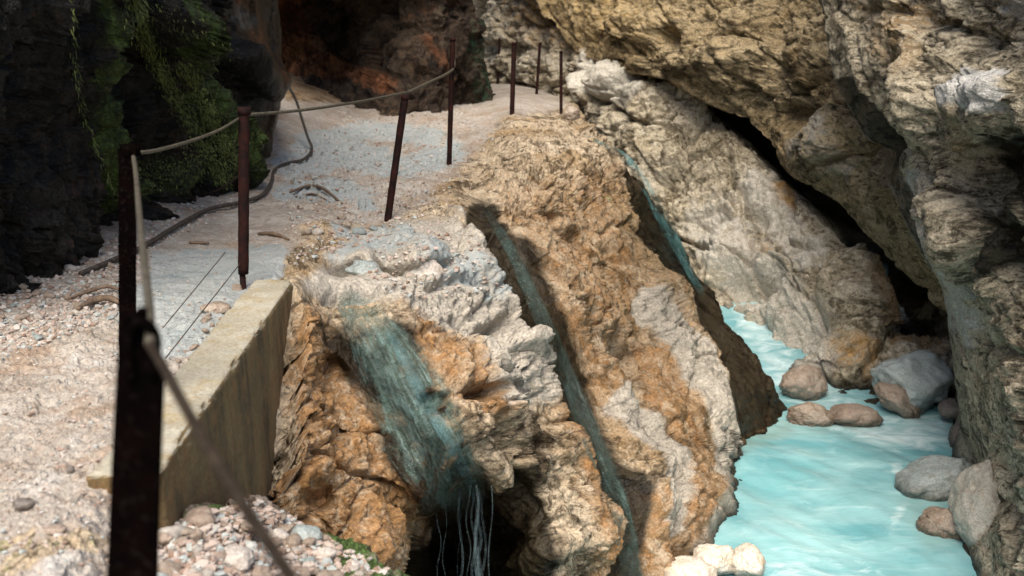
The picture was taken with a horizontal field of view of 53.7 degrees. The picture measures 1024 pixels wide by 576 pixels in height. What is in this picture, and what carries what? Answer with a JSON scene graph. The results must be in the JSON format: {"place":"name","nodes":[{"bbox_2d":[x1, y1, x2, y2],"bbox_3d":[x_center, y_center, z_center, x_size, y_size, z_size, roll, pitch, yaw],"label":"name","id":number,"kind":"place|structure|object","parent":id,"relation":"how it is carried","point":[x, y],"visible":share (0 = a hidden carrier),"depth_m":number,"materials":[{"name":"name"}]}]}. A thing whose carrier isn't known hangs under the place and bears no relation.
{"place":"outdoors","nodes":[
{"label":"outdoors","id":0,"kind":"place"},
{"bbox_2d":[0,0,291,296],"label":"mossy cliff","id":1,"kind":"structure","parent":0,"point":[58,204],"depth_m":6.42,"materials":[{"name":"stone"}]},
{"bbox_2d":[69,0,268,201],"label":"moss","id":2,"kind":"object","parent":1,"relation":"on","point":[165,80],"visible":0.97,"depth_m":8.09,"materials":[{"name":"plant"}]},
{"bbox_2d":[101,494,409,575],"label":"rubble ground","id":3,"kind":"structure","parent":0,"point":[365,550],"depth_m":3.94,"materials":[{"name":"gravel"}]},
{"bbox_2d":[107,307,164,575],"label":"railing post","id":4,"kind":"object","parent":3,"relation":"on","point":[135,506],"visible":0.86,"depth_m":1.54,"materials":[{"name":"metal"}]},
{"bbox_2d":[145,340,299,575],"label":"wire rope","id":5,"kind":"object","parent":4,"relation":"attached to","point":[272,549],"visible":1,"depth_m":1.11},
{"bbox_2d":[159,532,172,545],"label":"stone","id":6,"kind":"object","parent":3,"relation":"on","point":[165,539],"visible":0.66,"depth_m":3.31,"materials":[{"name":"stone"}]},
{"bbox_2d":[158,560,181,575],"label":"stone","id":7,"kind":"object","parent":3,"relation":"on","point":[168,566],"visible":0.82,"depth_m":3.04,"materials":[{"name":"stone"}]},
{"bbox_2d":[180,527,193,535],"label":"stone","id":8,"kind":"object","parent":3,"relation":"on","point":[186,531],"visible":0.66,"depth_m":3.36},
{"bbox_2d":[192,544,203,553],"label":"stone","id":9,"kind":"object","parent":3,"relation":"on","point":[198,548],"visible":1,"depth_m":3.21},
{"bbox_2d":[186,512,214,526],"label":"stone","id":10,"kind":"object","parent":3,"relation":"on","point":[199,519],"visible":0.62,"depth_m":3.53,"materials":[{"name":"stone"}]},
{"bbox_2d":[200,568,213,575],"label":"stone","id":11,"kind":"object","parent":3,"relation":"on","point":[207,572],"visible":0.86,"depth_m":3.02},
{"bbox_2d":[227,508,235,514],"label":"stone","id":12,"kind":"object","parent":3,"relation":"on","point":[231,511],"visible":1,"depth_m":3.73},
{"bbox_2d":[240,521,251,532],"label":"stone","id":13,"kind":"object","parent":3,"relation":"on","point":[244,526],"visible":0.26,"depth_m":3.68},
{"bbox_2d":[0,111,503,575],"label":"gravel","id":14,"kind":"structure","parent":3,"relation":"on","point":[180,557],"depth_m":4.88,"materials":[{"name":"gravel"}]},
{"bbox_2d":[14,313,29,320],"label":"stone","id":15,"kind":"object","parent":14,"relation":"on","point":[23,316],"visible":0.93,"depth_m":5.19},
{"bbox_2d":[160,525,184,538],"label":"stone","id":16,"kind":"object","parent":14,"relation":"on","point":[174,531],"visible":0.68,"depth_m":3.34,"materials":[{"name":"stone"}]},
{"bbox_2d":[171,535,189,544],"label":"stone","id":17,"kind":"object","parent":14,"relation":"on","point":[175,541],"visible":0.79,"depth_m":3.31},
{"bbox_2d":[188,568,198,572],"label":"stone","id":18,"kind":"object","parent":14,"relation":"on","point":[191,570],"visible":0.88,"depth_m":2.99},
{"bbox_2d":[189,529,202,541],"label":"stone","id":19,"kind":"object","parent":14,"relation":"on","point":[196,535],"visible":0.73,"depth_m":3.36,"materials":[{"name":"stone"}]},
{"bbox_2d":[183,506,211,520],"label":"stone","id":20,"kind":"object","parent":14,"relation":"on","point":[199,509],"visible":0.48,"depth_m":3.58,"materials":[{"name":"stone"}]},
{"bbox_2d":[215,551,225,559],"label":"stone","id":21,"kind":"object","parent":14,"relation":"on","point":[222,555],"visible":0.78,"depth_m":3.24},
{"bbox_2d":[224,545,254,571],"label":"stone","id":22,"kind":"object","parent":14,"relation":"on","point":[241,558],"visible":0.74,"depth_m":3.25,"materials":[{"name":"stone"}]},
{"bbox_2d":[258,556,265,562],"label":"stone","id":23,"kind":"object","parent":14,"relation":"on","point":[263,558],"visible":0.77,"depth_m":3.36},
{"bbox_2d":[280,513,286,520],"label":"stone","id":24,"kind":"object","parent":14,"relation":"on","point":[283,516],"visible":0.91,"depth_m":4.15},
{"bbox_2d":[286,532,301,546],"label":"stone","id":25,"kind":"object","parent":14,"relation":"on","point":[294,539],"visible":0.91,"depth_m":3.85,"materials":[{"name":"stone"}]},
{"bbox_2d":[302,537,315,547],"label":"stone","id":26,"kind":"object","parent":14,"relation":"on","point":[309,541],"visible":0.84,"depth_m":3.86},
{"bbox_2d":[345,260,382,274],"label":"stone","id":27,"kind":"object","parent":14,"relation":"on","point":[357,267],"visible":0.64,"depth_m":6.88,"materials":[{"name":"stone"}]},
{"bbox_2d":[404,260,444,281],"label":"stone","id":28,"kind":"object","parent":14,"relation":"on","point":[434,267],"visible":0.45,"depth_m":7.12,"materials":[{"name":"stone"}]},
{"bbox_2d":[252,565,270,575],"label":"stone","id":29,"kind":"object","parent":3,"relation":"on","point":[258,570],"visible":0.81,"depth_m":3.25,"materials":[{"name":"stone"}]},
{"bbox_2d":[258,572,271,575],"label":"stone","id":30,"kind":"object","parent":3,"relation":"on","point":[267,574],"visible":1,"depth_m":3.16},
{"bbox_2d":[274,536,282,545],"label":"stone","id":31,"kind":"object","parent":3,"relation":"on","point":[279,540],"visible":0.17,"depth_m":3.64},
{"bbox_2d":[270,528,289,539],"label":"stone","id":32,"kind":"object","parent":3,"relation":"on","point":[281,533],"visible":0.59,"depth_m":3.88,"materials":[{"name":"stone"}]},
{"bbox_2d":[275,524,294,533],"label":"stone","id":33,"kind":"object","parent":3,"relation":"on","point":[288,528],"visible":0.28,"depth_m":4.00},
{"bbox_2d":[291,546,301,553],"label":"stone","id":34,"kind":"object","parent":3,"relation":"on","point":[294,548],"visible":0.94,"depth_m":3.73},
{"bbox_2d":[296,567,310,575],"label":"stone","id":35,"kind":"object","parent":3,"relation":"on","point":[304,571],"visible":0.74,"depth_m":3.46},
{"bbox_2d":[290,524,322,540],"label":"stone","id":36,"kind":"object","parent":3,"relation":"on","point":[304,532],"visible":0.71,"depth_m":3.91,"materials":[{"name":"stone"}]},
{"bbox_2d":[301,556,315,562],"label":"stone","id":37,"kind":"object","parent":3,"relation":"on","point":[309,559],"visible":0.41,"depth_m":3.67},
{"bbox_2d":[311,566,320,575],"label":"stone","id":38,"kind":"object","parent":3,"relation":"on","point":[316,571],"visible":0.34,"depth_m":3.63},
{"bbox_2d":[316,570,332,575],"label":"stone","id":39,"kind":"object","parent":3,"relation":"on","point":[324,573],"visible":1,"depth_m":3.49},
{"bbox_2d":[317,546,336,559],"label":"stone","id":40,"kind":"object","parent":3,"relation":"on","point":[327,552],"visible":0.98,"depth_m":3.76,"materials":[{"name":"stone"}]},
{"bbox_2d":[323,534,330,541],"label":"stone","id":41,"kind":"object","parent":3,"relation":"on","point":[326,537],"visible":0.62,"depth_m":3.93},
{"bbox_2d":[329,570,344,575],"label":"stone","id":42,"kind":"object","parent":3,"relation":"on","point":[337,573],"visible":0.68,"depth_m":3.57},
{"bbox_2d":[350,565,359,570],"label":"stone","id":43,"kind":"object","parent":3,"relation":"on","point":[354,567],"visible":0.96,"depth_m":3.73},
{"bbox_2d":[354,570,364,575],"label":"stone","id":44,"kind":"object","parent":3,"relation":"on","point":[359,572],"visible":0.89,"depth_m":3.68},
{"bbox_2d":[359,568,367,574],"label":"stone","id":45,"kind":"object","parent":3,"relation":"on","point":[364,570],"visible":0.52,"depth_m":3.74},
{"bbox_2d":[0,72,786,575],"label":"terrain","id":46,"kind":"structure","parent":0,"point":[680,402],"depth_m":7.55,"materials":[{"name":"stone"}]},
{"bbox_2d":[12,497,34,509],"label":"stone","id":47,"kind":"object","parent":46,"relation":"on","point":[26,503],"visible":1,"depth_m":3.19,"materials":[{"name":"stone"}]},
{"bbox_2d":[19,283,28,289],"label":"stone","id":48,"kind":"object","parent":46,"relation":"on","point":[22,286],"visible":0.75,"depth_m":5.74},
{"bbox_2d":[31,290,41,296],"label":"stone","id":49,"kind":"object","parent":46,"relation":"on","point":[36,292],"visible":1,"depth_m":5.63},
{"bbox_2d":[33,334,42,340],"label":"stone","id":50,"kind":"object","parent":46,"relation":"on","point":[37,337],"visible":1,"depth_m":4.88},
{"bbox_2d":[33,313,43,319],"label":"stone","id":51,"kind":"object","parent":46,"relation":"on","point":[38,316],"visible":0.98,"depth_m":5.17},
{"bbox_2d":[40,326,49,331],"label":"stone","id":52,"kind":"object","parent":46,"relation":"on","point":[44,329],"visible":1,"depth_m":5.05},
{"bbox_2d":[44,292,55,297],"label":"stone","id":53,"kind":"object","parent":46,"relation":"on","point":[49,295],"visible":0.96,"depth_m":5.60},
{"bbox_2d":[44,524,66,534],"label":"stone","id":54,"kind":"object","parent":46,"relation":"on","point":[55,528],"visible":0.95,"depth_m":3.01,"materials":[{"name":"stone"}]},
{"bbox_2d":[66,465,74,473],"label":"stone","id":55,"kind":"object","parent":46,"relation":"on","point":[70,469],"visible":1,"depth_m":3.45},
{"bbox_2d":[64,264,77,271],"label":"stone","id":56,"kind":"object","parent":46,"relation":"on","point":[68,267],"visible":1,"depth_m":6.12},
{"bbox_2d":[71,301,81,307],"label":"stone","id":57,"kind":"object","parent":46,"relation":"on","point":[77,303],"visible":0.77,"depth_m":5.53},
{"bbox_2d":[65,284,117,300],"bbox_3d":[-2.358,0.020,5.689,0.319,0.045,0.093,-11,18,-38],"label":"driftwood","id":58,"kind":"object","parent":46,"relation":"on","point":[95,288],"visible":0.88,"depth_m":5.71,"materials":[{"name":"brown wood"}]},
{"bbox_2d":[76,294,118,310],"bbox_3d":[-2.271,0.083,5.509,0.153,0.062,0.269,13,19,41],"label":"driftwood","id":59,"kind":"object","parent":46,"relation":"on","point":[100,298],"visible":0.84,"depth_m":5.55,"materials":[{"name":"brown wood"}]},
{"bbox_2d":[102,261,114,268],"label":"stone","id":60,"kind":"object","parent":46,"relation":"on","point":[110,265],"visible":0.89,"depth_m":6.30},
{"bbox_2d":[106,315,114,319],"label":"stone","id":61,"kind":"object","parent":46,"relation":"on","point":[110,317],"visible":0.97,"depth_m":5.29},
{"bbox_2d":[107,311,117,316],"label":"stone","id":62,"kind":"object","parent":46,"relation":"on","point":[114,313],"visible":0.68,"depth_m":5.38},
{"bbox_2d":[118,143,140,339],"bbox_3d":[-1.484,0.043,3.949,0.165,1.202,0.073,0,14,0],"label":"railing post","id":63,"kind":"object","parent":46,"relation":"on","point":[127,249],"visible":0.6,"depth_m":3.85,"materials":[{"name":"metal"}]},
{"bbox_2d":[131,155,155,344],"bbox_3d":[-1.010,-0.221,2.733,0.020,0.055,2.815,-5,15,-20],"label":"wire rope","id":64,"kind":"object","parent":63,"relation":"attached to","point":[147,289],"visible":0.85,"depth_m":2.14,"materials":[{"name":"metal"}]},
{"bbox_2d":[86,279,292,527],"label":"concrete kerb","id":65,"kind":"structure","parent":46,"relation":"on","point":[228,375],"depth_m":4.54,"materials":[{"name":"concrete"}]},
{"bbox_2d":[188,344,197,350],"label":"stone","id":66,"kind":"object","parent":46,"relation":"on","point":[193,347],"visible":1,"depth_m":4.91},
{"bbox_2d":[162,252,225,327],"bbox_3d":[-1.742,-0.005,5.582,0.006,0.195,0.960,1,14,4],"label":"guy wire","id":67,"kind":"object","parent":46,"relation":"on","point":[193,291],"visible":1,"depth_m":5.53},
{"bbox_2d":[78,87,312,275],"bbox_3d":[-2.511,-1.578,9.395,0.537,1.324,7.175,-1,14,-3],"label":"loose cable","id":68,"kind":"object","parent":46,"relation":"on","point":[150,241],"visible":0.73,"depth_m":8.32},
{"bbox_2d":[189,241,209,243],"bbox_3d":[-2.236,-0.324,7.227,0.145,0.024,0.024,0,14,0],"label":"driftwood","id":69,"kind":"object","parent":46,"relation":"on","point":[197,242],"visible":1,"depth_m":7.22,"materials":[{"name":"brown wood"}]},
{"bbox_2d":[202,328,209,332],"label":"stone","id":70,"kind":"object","parent":46,"relation":"on","point":[205,330],"visible":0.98,"depth_m":5.08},
{"bbox_2d":[202,315,212,320],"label":"stone","id":71,"kind":"object","parent":46,"relation":"on","point":[208,317],"visible":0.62,"depth_m":5.39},
{"bbox_2d":[200,301,230,313],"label":"stone","id":72,"kind":"object","parent":46,"relation":"on","point":[217,307],"visible":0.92,"depth_m":5.52,"materials":[{"name":"stone"}]},
{"bbox_2d":[232,284,241,290],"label":"stone","id":73,"kind":"object","parent":46,"relation":"on","point":[237,287],"visible":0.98,"depth_m":6.03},
{"bbox_2d":[237,107,250,289],"bbox_3d":[-1.572,-0.446,5.961,0.135,1.224,0.073,0,14,0],"label":"railing post","id":74,"kind":"object","parent":46,"relation":"on","point":[244,113],"visible":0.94,"depth_m":5.91,"materials":[{"name":"metal"}]},
{"bbox_2d":[141,118,238,153],"bbox_3d":[-1.525,-0.777,5.005,0.060,0.061,2.104,-1,14,-3],"label":"wire rope","id":75,"kind":"object","parent":74,"relation":"attached to","point":[184,142],"visible":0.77,"depth_m":4.65,"materials":[{"name":"metal"}]},
{"bbox_2d":[165,264,239,357],"bbox_3d":[-1.612,0.088,5.358,0.006,0.140,1.407,0,14,0],"label":"guy wire","id":76,"kind":"object","parent":74,"relation":"attached to","point":[201,312],"visible":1,"depth_m":5.22,"materials":[{"name":"metal"}]},
{"bbox_2d":[257,231,289,240],"bbox_3d":[-1.751,-0.391,7.443,0.378,0.046,0.036,12,19,40],"label":"driftwood","id":77,"kind":"object","parent":46,"relation":"on","point":[275,234],"visible":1,"depth_m":7.43,"materials":[{"name":"brown wood"}]},
{"bbox_2d":[301,229,311,235],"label":"stone","id":78,"kind":"object","parent":46,"relation":"on","point":[306,232],"visible":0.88,"depth_m":7.43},
{"bbox_2d":[299,192,326,200],"bbox_3d":[-1.809,-0.852,9.361,0.247,0.070,0.556,0,14,0],"label":"driftwood","id":79,"kind":"object","parent":46,"relation":"on","point":[311,193],"visible":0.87,"depth_m":9.51,"materials":[{"name":"brown wood"}]},
{"bbox_2d":[289,184,342,203],"bbox_3d":[-1.886,-0.887,9.407,0.392,0.075,1.102,-6,15,-21],"label":"driftwood","id":80,"kind":"object","parent":46,"relation":"on","point":[327,191],"visible":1,"depth_m":9.55,"materials":[{"name":"brown wood"}]},
{"bbox_2d":[312,228,323,234],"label":"stone","id":81,"kind":"object","parent":46,"relation":"on","point":[318,231],"visible":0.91,"depth_m":7.44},
{"bbox_2d":[337,213,346,219],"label":"stone","id":82,"kind":"object","parent":46,"relation":"on","point":[341,216],"visible":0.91,"depth_m":8.32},
{"bbox_2d":[351,227,366,234],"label":"stone","id":83,"kind":"object","parent":46,"relation":"on","point":[360,231],"visible":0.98,"depth_m":7.84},
{"bbox_2d":[369,225,377,230],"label":"stone","id":84,"kind":"object","parent":46,"relation":"on","point":[372,227],"visible":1,"depth_m":7.97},
{"bbox_2d":[278,0,495,115],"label":"cave rock","id":85,"kind":"object","parent":46,"relation":"on","point":[344,51],"visible":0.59,"depth_m":18.10,"materials":[{"name":"stone"}]},
{"bbox_2d":[384,95,409,221],"bbox_3d":[-0.953,-0.998,8.358,0.237,1.180,0.068,0,14,0],"label":"railing post","id":86,"kind":"object","parent":46,"relation":"on","point":[396,155],"visible":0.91,"depth_m":8.32,"materials":[{"name":"metal"}]},
{"bbox_2d":[250,91,409,115],"bbox_3d":[-1.202,-1.321,7.213,0.075,0.038,2.576,4,15,16],"label":"wire rope","id":87,"kind":"object","parent":86,"relation":"attached to","point":[315,108],"visible":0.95,"depth_m":6.86,"materials":[{"name":"metal"}]},
{"bbox_2d":[339,296,478,506],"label":"stream","id":88,"kind":"structure","parent":46,"relation":"on","point":[420,410],"depth_m":6.33,"materials":[{"name":"liquid"}]},
{"bbox_2d":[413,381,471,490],"bbox_3d":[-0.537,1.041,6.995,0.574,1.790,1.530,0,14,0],"label":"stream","id":89,"kind":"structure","parent":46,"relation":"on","point":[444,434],"depth_m":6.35,"materials":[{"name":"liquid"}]},
{"bbox_2d":[447,37,455,164],"bbox_3d":[-0.668,-1.970,11.104,0.121,1.520,0.064,0,14,0],"label":"railing post","id":90,"kind":"object","parent":46,"relation":"on","point":[450,101],"visible":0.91,"depth_m":11.07,"materials":[{"name":"metal"}]},
{"bbox_2d":[408,60,455,93],"bbox_3d":[-0.725,-2.141,9.829,0.090,0.326,3.003,1,14,4],"label":"wire rope","id":91,"kind":"object","parent":90,"relation":"attached to","point":[430,81],"visible":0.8,"depth_m":9.27,"materials":[{"name":"metal"}]},
{"bbox_2d":[496,38,500,83],"bbox_3d":[-0.306,-5.144,23.263,0.112,1.183,0.061,0,14,0],"label":"railing post","id":92,"kind":"object","parent":46,"relation":"on","point":[499,46],"visible":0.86,"depth_m":23.17,"materials":[{"name":"metal"}]},
{"bbox_2d":[510,42,516,114],"bbox_3d":[0.018,-3.120,15.397,0.113,1.217,0.083,0,14,0],"label":"railing post","id":93,"kind":"object","parent":46,"relation":"on","point":[513,75],"visible":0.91,"depth_m":15.35,"materials":[{"name":"metal"}]},
{"bbox_2d":[535,42,541,93],"bbox_3d":[0.533,-4.366,20.448,0.130,1.175,0.066,0,14,0],"label":"railing post","id":94,"kind":"object","parent":46,"relation":"on","point":[538,68],"visible":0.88,"depth_m":20.40,"materials":[{"name":"metal"}]},
{"bbox_2d":[559,51,562,113],"bbox_3d":[0.818,-3.357,16.882,0.070,1.178,0.060,0,14,0],"label":"railing post","id":95,"kind":"object","parent":46,"relation":"on","point":[561,81],"visible":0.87,"depth_m":16.84,"materials":[{"name":"metal"}]},
{"bbox_2d":[503,241,634,555],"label":"stream","id":96,"kind":"structure","parent":46,"relation":"on","point":[622,497],"depth_m":8.28,"materials":[{"name":"green liquid"}]},
{"bbox_2d":[562,106,579,120],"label":"boulder","id":97,"kind":"object","parent":46,"relation":"on","point":[571,113],"visible":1,"depth_m":14.52,"materials":[{"name":"stone"}]},
{"bbox_2d":[594,139,694,281],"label":"stream","id":98,"kind":"structure","parent":46,"relation":"on","point":[665,222],"depth_m":12.74,"materials":[{"name":"teal liquid"}]},
{"bbox_2d":[473,0,955,404],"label":"gorge wall","id":99,"kind":"structure","parent":0,"point":[749,219],"depth_m":15.98,"materials":[{"name":"stone"}]},
{"bbox_2d":[525,0,946,312],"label":"overhanging slab","id":100,"kind":"structure","parent":99,"relation":"attached to","point":[764,66],"depth_m":15.44,"materials":[{"name":"beige stone"}]},
{"bbox_2d":[714,263,976,575],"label":"river","id":101,"kind":"structure","parent":0,"point":[823,501],"depth_m":9.89,"materials":[{"name":"liquid"}]},
{"bbox_2d":[663,555,717,575],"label":"boulder","id":102,"kind":"object","parent":101,"relation":"on","point":[682,565],"visible":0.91,"depth_m":8.14,"materials":[{"name":"beige stone"}]},
{"bbox_2d":[692,543,734,574],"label":"boulder","id":103,"kind":"object","parent":101,"relation":"on","point":[719,558],"visible":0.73,"depth_m":8.33,"materials":[{"name":"beige stone"}]},
{"bbox_2d":[732,542,765,575],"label":"boulder","id":104,"kind":"object","parent":101,"relation":"on","point":[748,559],"visible":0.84,"depth_m":8.34,"materials":[{"name":"beige stone"}]},
{"bbox_2d":[778,364,827,400],"bbox_3d":[3.620,1.172,12.531,0.550,0.444,0.523,10,17,35],"label":"boulder","id":105,"kind":"object","parent":101,"relation":"on","point":[804,382],"visible":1,"depth_m":12.39,"materials":[{"name":"stone"}]},
{"bbox_2d":[786,401,835,426],"bbox_3d":[3.477,1.478,11.723,0.590,0.324,0.428,0,14,0],"label":"boulder","id":106,"kind":"object","parent":101,"relation":"on","point":[810,414],"visible":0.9,"depth_m":11.61,"materials":[{"name":"stone"}]},
{"bbox_2d":[830,403,883,426],"bbox_3d":[3.973,1.496,11.721,0.634,0.270,0.416,0,14,0],"label":"boulder","id":107,"kind":"object","parent":101,"relation":"on","point":[854,415],"visible":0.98,"depth_m":11.59,"materials":[{"name":"brown stone"}]},
{"bbox_2d":[873,382,920,418],"bbox_3d":[4.551,1.308,11.947,0.538,0.411,0.473,-5,15,-19],"label":"boulder","id":108,"kind":"object","parent":101,"relation":"on","point":[893,397],"visible":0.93,"depth_m":11.78,"materials":[{"name":"stone"}]},
{"bbox_2d":[870,349,954,414],"bbox_3d":[4.830,1.124,12.180,0.955,0.752,0.993,7,16,25],"label":"boulder","id":109,"kind":"object","parent":101,"relation":"on","point":[924,379],"visible":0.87,"depth_m":11.90,"materials":[{"name":"stone"}]},
{"bbox_2d":[894,455,971,501],"bbox_3d":[4.161,1.876,9.947,0.770,0.424,0.598,0,14,0],"label":"boulder","id":110,"kind":"object","parent":101,"relation":"on","point":[930,478],"visible":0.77,"depth_m":9.79,"materials":[{"name":"stone"}]},
{"bbox_2d":[916,506,961,540],"bbox_3d":[3.918,2.141,9.171,0.510,0.346,0.453,0,14,0],"label":"boulder","id":111,"kind":"object","parent":101,"relation":"on","point":[935,521],"visible":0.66,"depth_m":9.04,"materials":[{"name":"stone"}]},
{"bbox_2d":[937,398,958,419],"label":"boulder","id":112,"kind":"object","parent":101,"relation":"in","point":[948,408],"visible":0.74,"depth_m":11.61,"materials":[{"name":"stone"}]},
{"bbox_2d":[948,423,960,447],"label":"boulder","id":113,"kind":"object","parent":101,"relation":"on","point":[953,432],"visible":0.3,"depth_m":11.02,"materials":[{"name":"stone"}]},
{"bbox_2d":[818,0,1023,575],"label":"side wall","id":114,"kind":"structure","parent":0,"point":[932,92],"depth_m":8.75,"materials":[{"name":"grey stone"}]},
{"bbox_2d":[947,459,1000,548],"bbox_3d":[4.135,1.947,8.861,0.562,0.887,0.724,0,14,0],"label":"boulder","id":115,"kind":"object","parent":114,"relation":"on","point":[974,500],"visible":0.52,"depth_m":8.68,"materials":[{"name":"stone"}]}
]}

